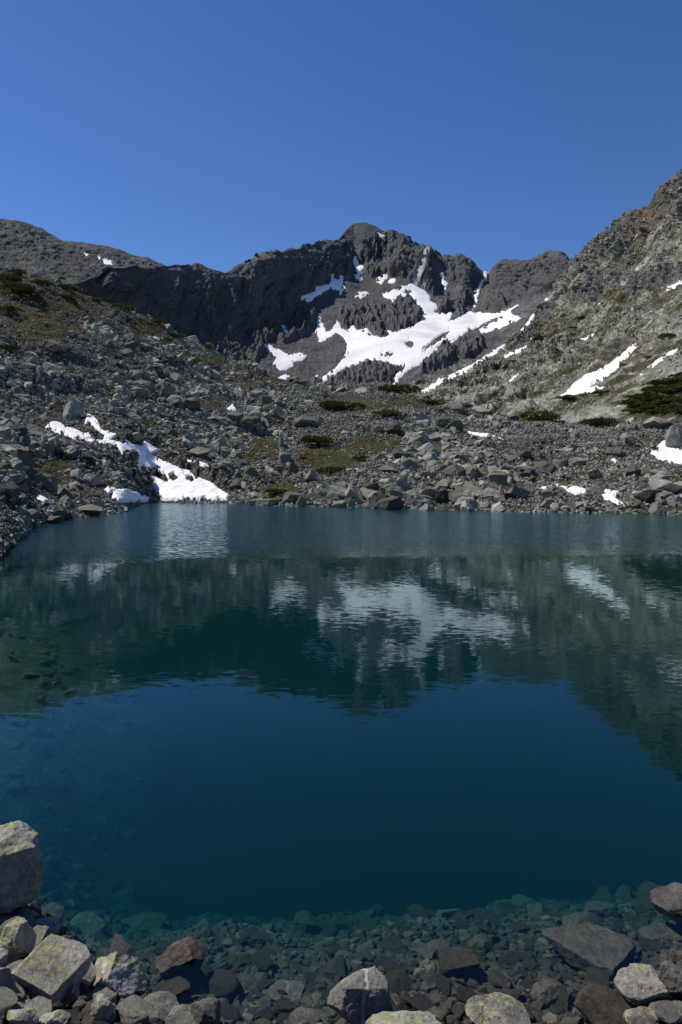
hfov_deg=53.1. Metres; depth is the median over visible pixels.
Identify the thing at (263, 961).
stone
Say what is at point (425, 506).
boulder
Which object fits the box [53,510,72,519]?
boulder
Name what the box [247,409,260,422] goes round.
boulder
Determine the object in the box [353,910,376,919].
stone
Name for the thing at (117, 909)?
stone
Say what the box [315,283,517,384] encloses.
snow patch
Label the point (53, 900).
stone
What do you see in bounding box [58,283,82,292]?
dwarf pine
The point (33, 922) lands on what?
stone
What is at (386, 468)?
boulder
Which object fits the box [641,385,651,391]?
dwarf pine
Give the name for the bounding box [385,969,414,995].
stone
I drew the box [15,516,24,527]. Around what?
boulder
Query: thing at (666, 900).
boulder
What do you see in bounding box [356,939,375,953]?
stone
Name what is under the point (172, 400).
boulder
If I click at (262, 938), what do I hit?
stone
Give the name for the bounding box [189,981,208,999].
boulder
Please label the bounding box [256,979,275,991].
stone
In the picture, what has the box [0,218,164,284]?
ridge hill
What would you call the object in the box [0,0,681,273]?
sky
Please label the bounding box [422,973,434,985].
stone
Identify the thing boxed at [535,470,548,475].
boulder
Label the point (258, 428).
boulder
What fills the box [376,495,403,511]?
boulder
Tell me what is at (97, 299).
dwarf pine
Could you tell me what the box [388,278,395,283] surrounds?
snow patch
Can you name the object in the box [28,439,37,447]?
boulder
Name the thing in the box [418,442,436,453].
boulder
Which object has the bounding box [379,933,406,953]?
stone
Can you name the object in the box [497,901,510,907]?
stone
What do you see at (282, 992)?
stone
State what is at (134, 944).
stone
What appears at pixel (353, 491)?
boulder
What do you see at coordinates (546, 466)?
boulder
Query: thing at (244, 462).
boulder
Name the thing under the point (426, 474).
boulder
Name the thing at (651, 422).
boulder
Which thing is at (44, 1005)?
stone
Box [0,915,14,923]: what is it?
stone
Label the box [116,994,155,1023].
stone
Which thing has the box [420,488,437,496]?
boulder
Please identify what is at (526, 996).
stone
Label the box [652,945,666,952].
stone
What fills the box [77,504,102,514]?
boulder
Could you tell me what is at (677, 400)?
dwarf pine
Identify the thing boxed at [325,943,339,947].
stone
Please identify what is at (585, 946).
boulder
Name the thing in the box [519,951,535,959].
stone
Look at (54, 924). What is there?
boulder
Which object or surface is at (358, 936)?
stone
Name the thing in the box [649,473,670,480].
boulder
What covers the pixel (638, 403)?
dwarf pine
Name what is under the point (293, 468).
boulder
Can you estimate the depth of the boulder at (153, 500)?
67.99 m
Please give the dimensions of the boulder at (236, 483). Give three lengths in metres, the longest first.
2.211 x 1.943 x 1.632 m
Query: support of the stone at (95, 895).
on the lake bed ground
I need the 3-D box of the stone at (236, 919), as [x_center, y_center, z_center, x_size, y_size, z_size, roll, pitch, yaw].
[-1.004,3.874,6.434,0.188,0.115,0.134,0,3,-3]
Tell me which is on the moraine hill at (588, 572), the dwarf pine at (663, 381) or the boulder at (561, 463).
the boulder at (561, 463)
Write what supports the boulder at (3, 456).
on the moraine hill at (588, 572)
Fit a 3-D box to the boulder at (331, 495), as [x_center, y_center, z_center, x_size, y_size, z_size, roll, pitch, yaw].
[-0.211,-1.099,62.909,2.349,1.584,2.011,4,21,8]
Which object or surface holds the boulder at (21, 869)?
on the gravel
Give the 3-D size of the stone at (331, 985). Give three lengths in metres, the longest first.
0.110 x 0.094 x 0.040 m
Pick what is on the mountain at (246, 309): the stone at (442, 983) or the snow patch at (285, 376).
the snow patch at (285, 376)
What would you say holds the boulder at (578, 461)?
on the moraine hill at (588, 572)
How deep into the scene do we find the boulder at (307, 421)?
121.66 m
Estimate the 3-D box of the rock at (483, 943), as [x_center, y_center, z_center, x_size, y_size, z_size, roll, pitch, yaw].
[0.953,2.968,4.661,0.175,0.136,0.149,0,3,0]
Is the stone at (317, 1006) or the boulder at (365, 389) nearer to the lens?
the stone at (317, 1006)
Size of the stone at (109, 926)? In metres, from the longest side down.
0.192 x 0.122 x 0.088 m
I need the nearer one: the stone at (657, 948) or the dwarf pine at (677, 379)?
the stone at (657, 948)
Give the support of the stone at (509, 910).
on the lake bed ground
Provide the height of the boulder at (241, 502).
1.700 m
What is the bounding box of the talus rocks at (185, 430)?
[0,265,681,557]
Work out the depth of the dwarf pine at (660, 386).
177.35 m
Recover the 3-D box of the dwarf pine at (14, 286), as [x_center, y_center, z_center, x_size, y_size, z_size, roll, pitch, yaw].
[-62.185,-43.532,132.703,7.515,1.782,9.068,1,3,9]
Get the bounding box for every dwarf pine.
[0,273,23,282]
[0,281,41,295]
[0,305,23,311]
[0,344,22,350]
[11,269,27,274]
[31,279,55,286]
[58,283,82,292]
[58,294,81,301]
[88,297,102,301]
[112,303,135,310]
[153,318,166,322]
[167,332,186,337]
[201,343,213,348]
[264,488,286,492]
[293,381,307,383]
[300,434,333,443]
[315,466,345,472]
[317,400,366,408]
[352,455,368,458]
[372,409,400,414]
[377,383,421,392]
[420,398,446,404]
[518,409,561,420]
[555,394,575,398]
[578,416,620,424]
[592,390,609,394]
[618,398,641,404]
[620,408,642,411]
[631,396,649,399]
[632,401,646,404]
[633,390,657,396]
[637,405,656,409]
[640,397,660,400]
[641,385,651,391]
[641,401,658,405]
[642,408,659,412]
[645,379,659,384]
[645,388,666,391]
[649,393,674,398]
[652,398,671,403]
[653,384,665,388]
[654,379,675,384]
[655,404,666,408]
[656,408,669,411]
[657,333,675,338]
[657,388,681,393]
[665,407,679,411]
[666,402,681,407]
[668,372,681,376]
[669,376,681,381]
[670,386,681,390]
[672,398,681,402]
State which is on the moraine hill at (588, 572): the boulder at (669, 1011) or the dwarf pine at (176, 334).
the dwarf pine at (176, 334)
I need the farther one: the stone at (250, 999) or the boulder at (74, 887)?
the boulder at (74, 887)
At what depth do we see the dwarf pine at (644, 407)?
169.59 m
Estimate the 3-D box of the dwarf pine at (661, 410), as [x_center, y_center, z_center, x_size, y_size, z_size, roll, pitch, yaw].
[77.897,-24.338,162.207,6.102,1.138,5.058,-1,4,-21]
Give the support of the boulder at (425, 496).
on the moraine hill at (588, 572)
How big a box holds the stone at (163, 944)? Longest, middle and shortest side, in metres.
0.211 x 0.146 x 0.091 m
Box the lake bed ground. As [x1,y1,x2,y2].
[0,541,681,1023]
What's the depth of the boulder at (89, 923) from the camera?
5.40 m
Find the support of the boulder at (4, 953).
on the lake bed ground
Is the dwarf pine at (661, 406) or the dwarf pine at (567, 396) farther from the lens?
the dwarf pine at (567, 396)
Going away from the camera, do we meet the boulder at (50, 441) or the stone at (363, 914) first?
the stone at (363, 914)
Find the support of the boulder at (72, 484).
on the moraine hill at (588, 572)
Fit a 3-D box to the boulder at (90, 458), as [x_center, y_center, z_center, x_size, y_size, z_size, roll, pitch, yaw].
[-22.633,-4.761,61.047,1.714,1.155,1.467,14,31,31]
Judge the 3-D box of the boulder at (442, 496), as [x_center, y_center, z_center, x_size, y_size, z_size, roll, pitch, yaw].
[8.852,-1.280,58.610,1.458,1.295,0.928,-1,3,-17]
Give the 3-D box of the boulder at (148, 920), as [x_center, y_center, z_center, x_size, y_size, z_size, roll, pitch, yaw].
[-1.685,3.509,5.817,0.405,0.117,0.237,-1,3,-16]
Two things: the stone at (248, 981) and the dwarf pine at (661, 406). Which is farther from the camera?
the dwarf pine at (661, 406)
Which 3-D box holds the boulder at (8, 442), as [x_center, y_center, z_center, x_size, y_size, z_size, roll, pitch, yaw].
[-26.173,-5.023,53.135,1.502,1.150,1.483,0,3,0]
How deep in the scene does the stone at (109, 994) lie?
3.78 m
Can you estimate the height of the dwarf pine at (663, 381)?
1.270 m
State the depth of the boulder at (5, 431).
56.00 m
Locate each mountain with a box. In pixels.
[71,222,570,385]
[404,168,681,422]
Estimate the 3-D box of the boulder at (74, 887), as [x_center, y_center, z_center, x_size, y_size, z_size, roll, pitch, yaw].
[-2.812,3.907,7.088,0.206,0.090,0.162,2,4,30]
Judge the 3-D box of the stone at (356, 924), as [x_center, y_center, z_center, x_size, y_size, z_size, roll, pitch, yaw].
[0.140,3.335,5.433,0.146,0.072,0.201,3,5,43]
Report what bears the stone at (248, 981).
on the lake bed ground
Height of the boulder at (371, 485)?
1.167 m
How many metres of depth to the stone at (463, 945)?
4.66 m
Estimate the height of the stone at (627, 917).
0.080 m
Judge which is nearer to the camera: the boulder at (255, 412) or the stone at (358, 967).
the stone at (358, 967)
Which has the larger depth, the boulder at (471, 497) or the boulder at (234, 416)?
the boulder at (234, 416)
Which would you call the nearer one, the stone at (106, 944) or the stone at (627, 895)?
the stone at (106, 944)
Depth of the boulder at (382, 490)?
64.02 m
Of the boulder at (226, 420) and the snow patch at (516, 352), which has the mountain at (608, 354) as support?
the snow patch at (516, 352)
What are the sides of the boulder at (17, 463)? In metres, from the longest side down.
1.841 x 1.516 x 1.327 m
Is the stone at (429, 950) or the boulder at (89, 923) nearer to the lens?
the stone at (429, 950)
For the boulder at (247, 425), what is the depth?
109.48 m
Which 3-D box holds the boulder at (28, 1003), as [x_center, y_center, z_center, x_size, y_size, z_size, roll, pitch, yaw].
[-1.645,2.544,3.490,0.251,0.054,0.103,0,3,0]
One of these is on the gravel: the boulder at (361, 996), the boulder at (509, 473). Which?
the boulder at (361, 996)
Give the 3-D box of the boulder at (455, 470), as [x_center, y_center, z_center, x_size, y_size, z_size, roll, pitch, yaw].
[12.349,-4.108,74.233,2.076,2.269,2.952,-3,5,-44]
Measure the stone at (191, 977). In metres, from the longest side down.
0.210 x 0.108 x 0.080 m
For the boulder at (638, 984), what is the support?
on the gravel
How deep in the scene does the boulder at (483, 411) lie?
178.22 m
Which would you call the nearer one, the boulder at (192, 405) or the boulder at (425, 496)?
the boulder at (425, 496)
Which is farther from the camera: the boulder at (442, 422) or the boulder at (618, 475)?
the boulder at (442, 422)
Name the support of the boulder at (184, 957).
on the gravel
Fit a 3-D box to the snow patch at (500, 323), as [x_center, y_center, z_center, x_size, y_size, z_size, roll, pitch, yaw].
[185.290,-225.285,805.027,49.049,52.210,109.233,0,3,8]
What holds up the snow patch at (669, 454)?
on the moraine hill at (588, 572)
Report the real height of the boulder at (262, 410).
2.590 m
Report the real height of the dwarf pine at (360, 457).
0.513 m
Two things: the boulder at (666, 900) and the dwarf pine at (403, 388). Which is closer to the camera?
the boulder at (666, 900)
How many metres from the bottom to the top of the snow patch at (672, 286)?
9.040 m
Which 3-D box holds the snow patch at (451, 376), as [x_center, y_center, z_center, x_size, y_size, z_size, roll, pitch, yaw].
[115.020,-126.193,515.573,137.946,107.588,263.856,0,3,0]
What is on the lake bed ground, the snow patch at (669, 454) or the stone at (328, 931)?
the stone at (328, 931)
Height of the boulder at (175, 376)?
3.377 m
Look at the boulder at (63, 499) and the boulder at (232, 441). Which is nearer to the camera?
the boulder at (63, 499)
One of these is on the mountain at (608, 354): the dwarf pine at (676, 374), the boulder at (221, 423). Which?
the dwarf pine at (676, 374)
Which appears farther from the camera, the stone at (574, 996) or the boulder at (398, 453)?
the boulder at (398, 453)
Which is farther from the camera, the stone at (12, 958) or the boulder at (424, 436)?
the boulder at (424, 436)
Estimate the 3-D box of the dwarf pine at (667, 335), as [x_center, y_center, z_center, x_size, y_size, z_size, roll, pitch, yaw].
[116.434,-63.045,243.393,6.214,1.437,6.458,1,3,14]
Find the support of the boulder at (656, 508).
on the moraine hill at (588, 572)
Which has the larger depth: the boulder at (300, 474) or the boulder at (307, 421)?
the boulder at (307, 421)
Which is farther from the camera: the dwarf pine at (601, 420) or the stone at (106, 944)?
the dwarf pine at (601, 420)
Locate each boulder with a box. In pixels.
[0,418,14,425]
[0,426,11,437]
[0,441,16,444]
[0,451,10,459]
[0,463,13,469]
[0,482,20,499]
[0,820,43,914]
[0,917,36,957]
[0,948,8,963]
[0,967,15,988]
[1,444,17,450]
[1,476,12,482]
[6,469,27,483]
[6,1008,38,1023]
[8,450,20,456]
[8,474,20,481]
[9,457,26,471]
[10,444,28,454]
[11,416,25,425]
[11,423,28,436]
[11,934,90,1002]
[11,1000,36,1009]
[13,393,30,399]
[14,454,32,466]
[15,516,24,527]
[18,436,30,446]
[24,464,36,474]
[25,509,41,523]
[27,473,36,485]
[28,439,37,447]
[30,429,44,436]
[33,377,47,387]
[35,472,57,491]
[37,442,54,454]
[37,916,61,934]
[38,1010,70,1023]
[42,340,64,351]
[42,362,62,377]
[45,437,55,449]
[45,516,63,523]
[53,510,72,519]
[60,496,73,505]
[62,489,74,498]
[62,935,73,939]
[63,399,85,417]
[63,882,79,892]
[69,481,80,488]
[69,911,106,936]
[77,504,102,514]
[81,452,95,463]
[82,473,101,486]
[85,942,101,949]
[91,993,114,1022]
[92,952,148,997]
[96,320,115,330]
[116,407,127,414]
[118,326,131,332]
[121,911,167,931]
[123,333,140,345]
[124,341,135,350]
[126,411,141,420]
[126,872,163,890]
[130,387,148,396]
[131,432,141,439]
[132,380,154,391]
[139,373,148,380]
[143,991,178,1012]
[148,1008,167,1023]
[149,497,157,502]
[154,936,207,979]
[155,370,169,379]
[158,412,174,419]
[159,385,173,397]
[165,394,181,405]
[168,373,178,383]
[175,401,185,409]
[184,400,200,410]
[188,447,209,457]
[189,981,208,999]
[190,997,220,1023]
[214,415,235,425]
[217,420,228,426]
[226,438,248,448]
[227,412,243,421]
[228,478,241,488]
[230,452,241,459]
[231,427,245,433]
[235,419,254,432]
[235,497,250,506]
[238,459,248,466]
[241,416,260,423]
[243,465,257,475]
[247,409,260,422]
[251,469,263,475]
[253,423,261,434]
[254,499,281,509]
[260,408,271,414]
[261,404,276,411]
[268,979,304,1001]
[271,408,282,415]
[271,413,285,420]
[282,491,302,502]
[287,472,303,478]
[288,463,299,473]
[288,1007,331,1023]
[293,415,323,426]
[297,996,313,1007]
[302,494,310,501]
[304,469,316,482]
[318,485,345,495]
[325,491,344,499]
[327,966,392,1023]
[333,500,346,507]
[343,497,353,503]
[345,484,362,503]
[355,386,372,393]
[360,482,378,489]
[360,487,378,499]
[365,1010,441,1023]
[368,492,388,502]
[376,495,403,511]
[378,465,398,471]
[378,488,385,493]
[385,422,401,434]
[385,489,406,495]
[390,479,411,489]
[390,486,406,493]
[390,993,404,1010]
[392,448,411,458]
[398,459,418,469]
[398,493,412,500]
[403,489,418,498]
[404,424,414,432]
[407,435,424,444]
[408,457,424,463]
[412,496,431,505]
[413,431,426,436]
[413,435,429,439]
[414,428,432,434]
[414,494,431,499]
[416,419,430,426]
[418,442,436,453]
[418,471,434,477]
[418,503,434,514]
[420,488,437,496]
[423,451,437,462]
[426,460,439,468]
[428,432,440,441]
[430,464,446,472]
[431,417,449,426]
[432,443,441,453]
[435,490,449,502]
[441,445,450,451]
[441,464,465,477]
[445,460,456,466]
[446,420,463,430]
[448,489,466,503]
[451,401,465,412]
[454,495,470,501]
[455,485,468,490]
[455,493,474,502]
[460,500,475,512]
[465,992,530,1023]
[466,465,483,477]
[467,484,480,492]
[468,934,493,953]
[476,409,490,414]
[478,487,504,498]
[480,482,498,488]
[482,474,507,485]
[494,468,508,475]
[502,474,515,482]
[503,470,512,477]
[505,485,528,498]
[508,411,522,419]
[516,466,531,471]
[520,451,531,457]
[520,469,538,477]
[530,978,566,1007]
[533,461,556,473]
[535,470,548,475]
[539,499,554,505]
[542,923,636,977]
[553,460,567,466]
[562,912,599,925]
[569,457,587,465]
[587,486,604,495]
[589,470,601,479]
[605,447,623,456]
[606,473,622,477]
[614,963,670,1005]
[619,481,648,492]
[623,1006,658,1023]
[625,467,640,475]
[632,492,656,503]
[638,922,681,942]
[639,489,661,492]
[643,417,674,428]
[648,478,672,486]
[648,501,664,514]
[648,1000,681,1023]
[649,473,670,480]
[650,882,681,922]
[656,484,681,493]
[659,493,673,499]
[659,959,681,997]
[665,424,681,447]
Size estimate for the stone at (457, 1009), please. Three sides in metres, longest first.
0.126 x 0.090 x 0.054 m
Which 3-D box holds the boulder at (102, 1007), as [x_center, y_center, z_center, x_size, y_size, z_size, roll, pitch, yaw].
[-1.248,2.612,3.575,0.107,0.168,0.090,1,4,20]
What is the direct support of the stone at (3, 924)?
on the lake bed ground
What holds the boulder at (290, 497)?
on the moraine hill at (588, 572)
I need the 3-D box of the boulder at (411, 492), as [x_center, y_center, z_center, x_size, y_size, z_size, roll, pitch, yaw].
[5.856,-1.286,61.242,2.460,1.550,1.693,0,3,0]
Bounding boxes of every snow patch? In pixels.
[37,495,54,503]
[45,414,228,500]
[98,256,111,264]
[104,486,150,502]
[187,459,208,467]
[227,404,235,410]
[264,344,306,370]
[278,374,289,379]
[281,324,288,333]
[301,274,345,301]
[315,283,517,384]
[353,256,363,281]
[355,291,368,298]
[376,274,387,283]
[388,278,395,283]
[418,314,533,392]
[440,272,448,294]
[468,431,502,439]
[473,271,487,308]
[479,311,520,332]
[504,345,526,357]
[556,484,586,494]
[560,343,635,395]
[602,489,623,504]
[645,440,681,464]
[647,349,677,367]
[666,280,681,290]
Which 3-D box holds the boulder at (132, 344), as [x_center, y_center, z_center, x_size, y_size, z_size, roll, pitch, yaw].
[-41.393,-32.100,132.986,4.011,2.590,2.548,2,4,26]
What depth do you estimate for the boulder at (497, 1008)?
3.62 m
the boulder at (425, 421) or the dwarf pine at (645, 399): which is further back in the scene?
the dwarf pine at (645, 399)
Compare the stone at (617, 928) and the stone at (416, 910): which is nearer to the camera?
the stone at (617, 928)
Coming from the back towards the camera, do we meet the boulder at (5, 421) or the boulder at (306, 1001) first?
the boulder at (5, 421)
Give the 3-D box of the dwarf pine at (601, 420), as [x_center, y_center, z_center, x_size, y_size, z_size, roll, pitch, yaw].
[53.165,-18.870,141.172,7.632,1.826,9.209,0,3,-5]
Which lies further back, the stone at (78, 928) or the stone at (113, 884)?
the stone at (113, 884)
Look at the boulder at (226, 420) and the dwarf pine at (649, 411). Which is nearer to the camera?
the boulder at (226, 420)
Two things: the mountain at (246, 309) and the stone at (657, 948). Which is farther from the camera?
the mountain at (246, 309)
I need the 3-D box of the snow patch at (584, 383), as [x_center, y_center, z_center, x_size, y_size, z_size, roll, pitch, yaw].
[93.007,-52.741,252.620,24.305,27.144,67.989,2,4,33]
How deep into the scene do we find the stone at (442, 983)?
4.06 m
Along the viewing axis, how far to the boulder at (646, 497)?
53.43 m
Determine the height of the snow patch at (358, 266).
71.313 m
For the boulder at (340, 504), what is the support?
on the moraine hill at (588, 572)
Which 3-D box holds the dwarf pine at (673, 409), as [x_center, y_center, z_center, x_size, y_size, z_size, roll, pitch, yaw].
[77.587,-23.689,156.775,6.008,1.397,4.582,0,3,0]
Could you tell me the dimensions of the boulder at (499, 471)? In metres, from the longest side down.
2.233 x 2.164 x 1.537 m
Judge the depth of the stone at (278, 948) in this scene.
4.74 m
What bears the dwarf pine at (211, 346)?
on the moraine hill at (588, 572)
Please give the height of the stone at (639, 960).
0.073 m
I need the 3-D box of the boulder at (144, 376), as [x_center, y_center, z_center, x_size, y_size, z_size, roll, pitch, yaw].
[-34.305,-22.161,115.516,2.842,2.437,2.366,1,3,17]
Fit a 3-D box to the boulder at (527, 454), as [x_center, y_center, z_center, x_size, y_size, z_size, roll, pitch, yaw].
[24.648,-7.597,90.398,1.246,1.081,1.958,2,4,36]
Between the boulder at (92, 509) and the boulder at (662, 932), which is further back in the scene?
the boulder at (92, 509)
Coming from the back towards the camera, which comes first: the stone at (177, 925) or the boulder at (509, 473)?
the boulder at (509, 473)
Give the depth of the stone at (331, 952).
4.65 m
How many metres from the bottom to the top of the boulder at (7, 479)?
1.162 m
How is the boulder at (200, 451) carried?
on the moraine hill at (588, 572)
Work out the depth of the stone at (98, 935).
5.17 m
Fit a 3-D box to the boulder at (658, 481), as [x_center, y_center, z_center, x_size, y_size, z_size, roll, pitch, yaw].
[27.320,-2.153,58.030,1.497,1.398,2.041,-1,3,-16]
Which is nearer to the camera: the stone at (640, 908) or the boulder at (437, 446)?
the stone at (640, 908)
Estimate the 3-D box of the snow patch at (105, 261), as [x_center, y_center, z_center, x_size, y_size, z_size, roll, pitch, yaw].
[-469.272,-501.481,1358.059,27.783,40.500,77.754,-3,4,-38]
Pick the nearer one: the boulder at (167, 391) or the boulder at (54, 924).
the boulder at (54, 924)
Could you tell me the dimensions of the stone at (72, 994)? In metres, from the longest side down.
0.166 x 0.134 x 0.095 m
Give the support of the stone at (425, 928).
on the lake bed ground
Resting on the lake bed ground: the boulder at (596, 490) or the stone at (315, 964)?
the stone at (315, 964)
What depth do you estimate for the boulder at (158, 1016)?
3.60 m
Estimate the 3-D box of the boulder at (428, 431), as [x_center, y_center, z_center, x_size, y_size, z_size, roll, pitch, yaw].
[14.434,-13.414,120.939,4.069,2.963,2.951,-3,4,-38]
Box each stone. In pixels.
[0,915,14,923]
[0,915,21,934]
[0,954,21,967]
[0,986,17,1019]
[5,959,22,971]
[10,908,38,918]
[10,981,25,1001]
[22,915,41,927]
[32,925,52,949]
[32,996,52,1017]
[41,901,64,921]
[47,898,56,903]
[60,901,70,910]
[61,926,67,935]
[62,889,75,900]
[63,913,75,921]
[64,909,77,914]
[64,982,79,1002]
[70,925,81,934]
[79,909,91,912]
[80,961,95,985]
[86,890,98,903]
[90,1003,115,1023]
[91,986,117,1002]
[92,930,106,941]
[94,950,104,960]
[101,940,127,948]
[103,876,125,892]
[105,921,112,931]
[108,934,146,968]
[109,903,132,916]
[111,884,139,914]
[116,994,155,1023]
[128,941,143,950]
[153,973,192,1004]
[154,939,173,953]
[164,1004,195,1023]
[170,920,185,931]
[186,971,198,981]
[201,968,238,997]
[220,1004,240,1023]
[221,998,228,1005]
[226,955,237,967]
[228,916,244,923]
[232,938,246,946]
[237,954,251,964]
[237,973,259,996]
[237,1006,249,1020]
[246,927,258,939]
[247,962,257,972]
[247,996,257,1004]
[248,932,269,947]
[252,951,279,972]
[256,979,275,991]
[258,1007,272,1018]
[259,948,275,956]
[270,944,285,952]
[272,999,295,1017]
[276,1013,289,1023]
[277,989,287,995]
[292,923,305,931]
[293,911,323,932]
[302,971,320,982]
[306,981,317,989]
[309,962,320,966]
[313,1004,321,1009]
[319,926,338,936]
[320,954,345,979]
[320,990,328,998]
[322,939,334,946]
[322,946,341,957]
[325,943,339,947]
[328,982,333,989]
[348,922,361,932]
[351,934,362,940]
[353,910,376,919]
[353,963,363,972]
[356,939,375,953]
[374,956,392,967]
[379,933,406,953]
[383,958,405,973]
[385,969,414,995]
[389,924,398,929]
[390,997,400,1011]
[398,925,415,932]
[404,994,435,1011]
[407,904,430,919]
[420,926,430,930]
[421,938,450,959]
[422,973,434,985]
[424,1006,452,1023]
[434,973,450,996]
[437,946,479,978]
[448,938,459,944]
[451,1003,464,1018]
[452,918,468,929]
[452,943,469,948]
[455,988,478,1002]
[472,908,500,926]
[475,953,485,967]
[480,923,499,934]
[487,934,500,943]
[487,969,514,988]
[489,989,521,999]
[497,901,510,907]
[497,950,519,966]
[504,907,513,913]
[512,921,530,932]
[515,971,530,978]
[518,1000,534,1022]
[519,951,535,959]
[519,973,535,989]
[521,992,533,1001]
[523,935,532,940]
[523,939,535,951]
[525,957,539,972]
[541,911,557,917]
[547,956,563,964]
[556,971,575,982]
[556,992,572,1011]
[561,1017,583,1023]
[572,994,577,1001]
[574,984,636,1023]
[583,900,618,921]
[585,967,609,986]
[591,886,615,903]
[605,918,622,923]
[613,922,621,932]
[621,886,634,903]
[622,913,641,923]
[631,881,660,910]
[631,957,651,964]
[635,902,652,918]
[638,936,657,950]
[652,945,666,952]
[676,961,681,967]
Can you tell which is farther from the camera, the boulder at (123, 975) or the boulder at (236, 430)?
the boulder at (236, 430)
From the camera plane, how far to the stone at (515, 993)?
3.96 m
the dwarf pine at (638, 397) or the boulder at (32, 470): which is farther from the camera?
the dwarf pine at (638, 397)
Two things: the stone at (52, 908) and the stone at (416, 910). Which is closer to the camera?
the stone at (52, 908)
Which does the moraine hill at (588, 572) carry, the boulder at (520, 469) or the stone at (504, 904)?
the boulder at (520, 469)
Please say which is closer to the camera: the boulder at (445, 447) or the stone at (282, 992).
the stone at (282, 992)
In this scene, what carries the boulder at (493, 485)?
on the moraine hill at (588, 572)
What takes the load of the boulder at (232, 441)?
on the moraine hill at (588, 572)
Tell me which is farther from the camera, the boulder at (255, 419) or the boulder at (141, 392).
the boulder at (255, 419)
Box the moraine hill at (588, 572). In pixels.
[0,268,681,594]
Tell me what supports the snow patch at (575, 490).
on the moraine hill at (588, 572)
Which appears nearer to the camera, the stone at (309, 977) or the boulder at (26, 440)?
the stone at (309, 977)
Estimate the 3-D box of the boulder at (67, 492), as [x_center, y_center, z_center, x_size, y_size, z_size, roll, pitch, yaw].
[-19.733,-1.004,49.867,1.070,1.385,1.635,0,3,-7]
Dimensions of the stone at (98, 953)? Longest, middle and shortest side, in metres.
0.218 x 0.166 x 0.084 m
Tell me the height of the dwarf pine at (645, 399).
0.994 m
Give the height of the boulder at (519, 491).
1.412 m
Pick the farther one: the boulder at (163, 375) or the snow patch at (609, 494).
the boulder at (163, 375)
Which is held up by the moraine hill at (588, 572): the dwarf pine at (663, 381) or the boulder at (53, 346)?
the boulder at (53, 346)
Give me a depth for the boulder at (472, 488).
60.25 m
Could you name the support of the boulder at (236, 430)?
on the moraine hill at (588, 572)
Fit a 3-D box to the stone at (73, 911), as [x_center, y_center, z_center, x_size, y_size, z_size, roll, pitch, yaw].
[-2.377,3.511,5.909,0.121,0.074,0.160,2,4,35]
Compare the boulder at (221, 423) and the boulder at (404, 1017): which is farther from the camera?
the boulder at (221, 423)
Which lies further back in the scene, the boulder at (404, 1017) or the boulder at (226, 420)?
the boulder at (226, 420)
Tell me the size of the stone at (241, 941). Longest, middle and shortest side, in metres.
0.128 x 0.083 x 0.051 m
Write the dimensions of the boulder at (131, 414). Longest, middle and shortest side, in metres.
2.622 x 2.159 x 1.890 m
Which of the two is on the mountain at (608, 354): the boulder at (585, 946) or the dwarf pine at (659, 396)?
the dwarf pine at (659, 396)
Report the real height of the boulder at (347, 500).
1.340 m
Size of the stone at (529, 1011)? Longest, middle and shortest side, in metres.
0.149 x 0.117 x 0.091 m
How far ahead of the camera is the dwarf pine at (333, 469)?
79.21 m
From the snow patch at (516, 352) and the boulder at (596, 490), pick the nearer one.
the boulder at (596, 490)
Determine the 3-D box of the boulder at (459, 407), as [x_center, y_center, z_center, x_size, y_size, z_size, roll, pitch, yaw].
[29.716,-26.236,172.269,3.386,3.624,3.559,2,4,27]
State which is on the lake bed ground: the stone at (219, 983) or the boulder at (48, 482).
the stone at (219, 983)
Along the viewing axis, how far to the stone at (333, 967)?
4.37 m
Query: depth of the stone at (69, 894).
6.78 m
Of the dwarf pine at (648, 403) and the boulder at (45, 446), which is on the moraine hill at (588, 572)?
the boulder at (45, 446)
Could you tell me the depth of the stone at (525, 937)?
4.73 m
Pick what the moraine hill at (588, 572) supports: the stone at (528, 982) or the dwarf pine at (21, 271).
the dwarf pine at (21, 271)
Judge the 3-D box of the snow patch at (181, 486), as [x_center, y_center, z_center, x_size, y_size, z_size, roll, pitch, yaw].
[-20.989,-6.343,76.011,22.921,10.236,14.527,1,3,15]
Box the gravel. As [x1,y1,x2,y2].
[0,569,681,1023]
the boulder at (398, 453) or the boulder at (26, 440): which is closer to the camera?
the boulder at (26, 440)
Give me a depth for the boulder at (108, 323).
137.99 m
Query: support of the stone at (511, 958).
on the lake bed ground
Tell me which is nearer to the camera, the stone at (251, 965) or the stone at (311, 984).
the stone at (311, 984)
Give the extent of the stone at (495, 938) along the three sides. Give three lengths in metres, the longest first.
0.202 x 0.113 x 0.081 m
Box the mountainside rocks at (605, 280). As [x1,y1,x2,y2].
[408,172,681,415]
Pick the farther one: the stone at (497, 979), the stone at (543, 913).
the stone at (543, 913)
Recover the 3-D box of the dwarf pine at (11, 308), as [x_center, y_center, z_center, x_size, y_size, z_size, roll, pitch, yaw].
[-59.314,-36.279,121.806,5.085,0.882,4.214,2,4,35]
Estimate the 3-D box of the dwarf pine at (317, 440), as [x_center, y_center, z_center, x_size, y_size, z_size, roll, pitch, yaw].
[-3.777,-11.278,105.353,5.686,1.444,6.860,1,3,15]
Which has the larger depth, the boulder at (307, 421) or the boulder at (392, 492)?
the boulder at (307, 421)
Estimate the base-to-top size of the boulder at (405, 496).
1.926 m
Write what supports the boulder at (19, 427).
on the moraine hill at (588, 572)
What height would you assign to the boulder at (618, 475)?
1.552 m
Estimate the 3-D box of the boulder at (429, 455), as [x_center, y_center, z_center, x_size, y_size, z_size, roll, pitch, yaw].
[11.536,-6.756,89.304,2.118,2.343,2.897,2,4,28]
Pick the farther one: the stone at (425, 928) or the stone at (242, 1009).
the stone at (425, 928)
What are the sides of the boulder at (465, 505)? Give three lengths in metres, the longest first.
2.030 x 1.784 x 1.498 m

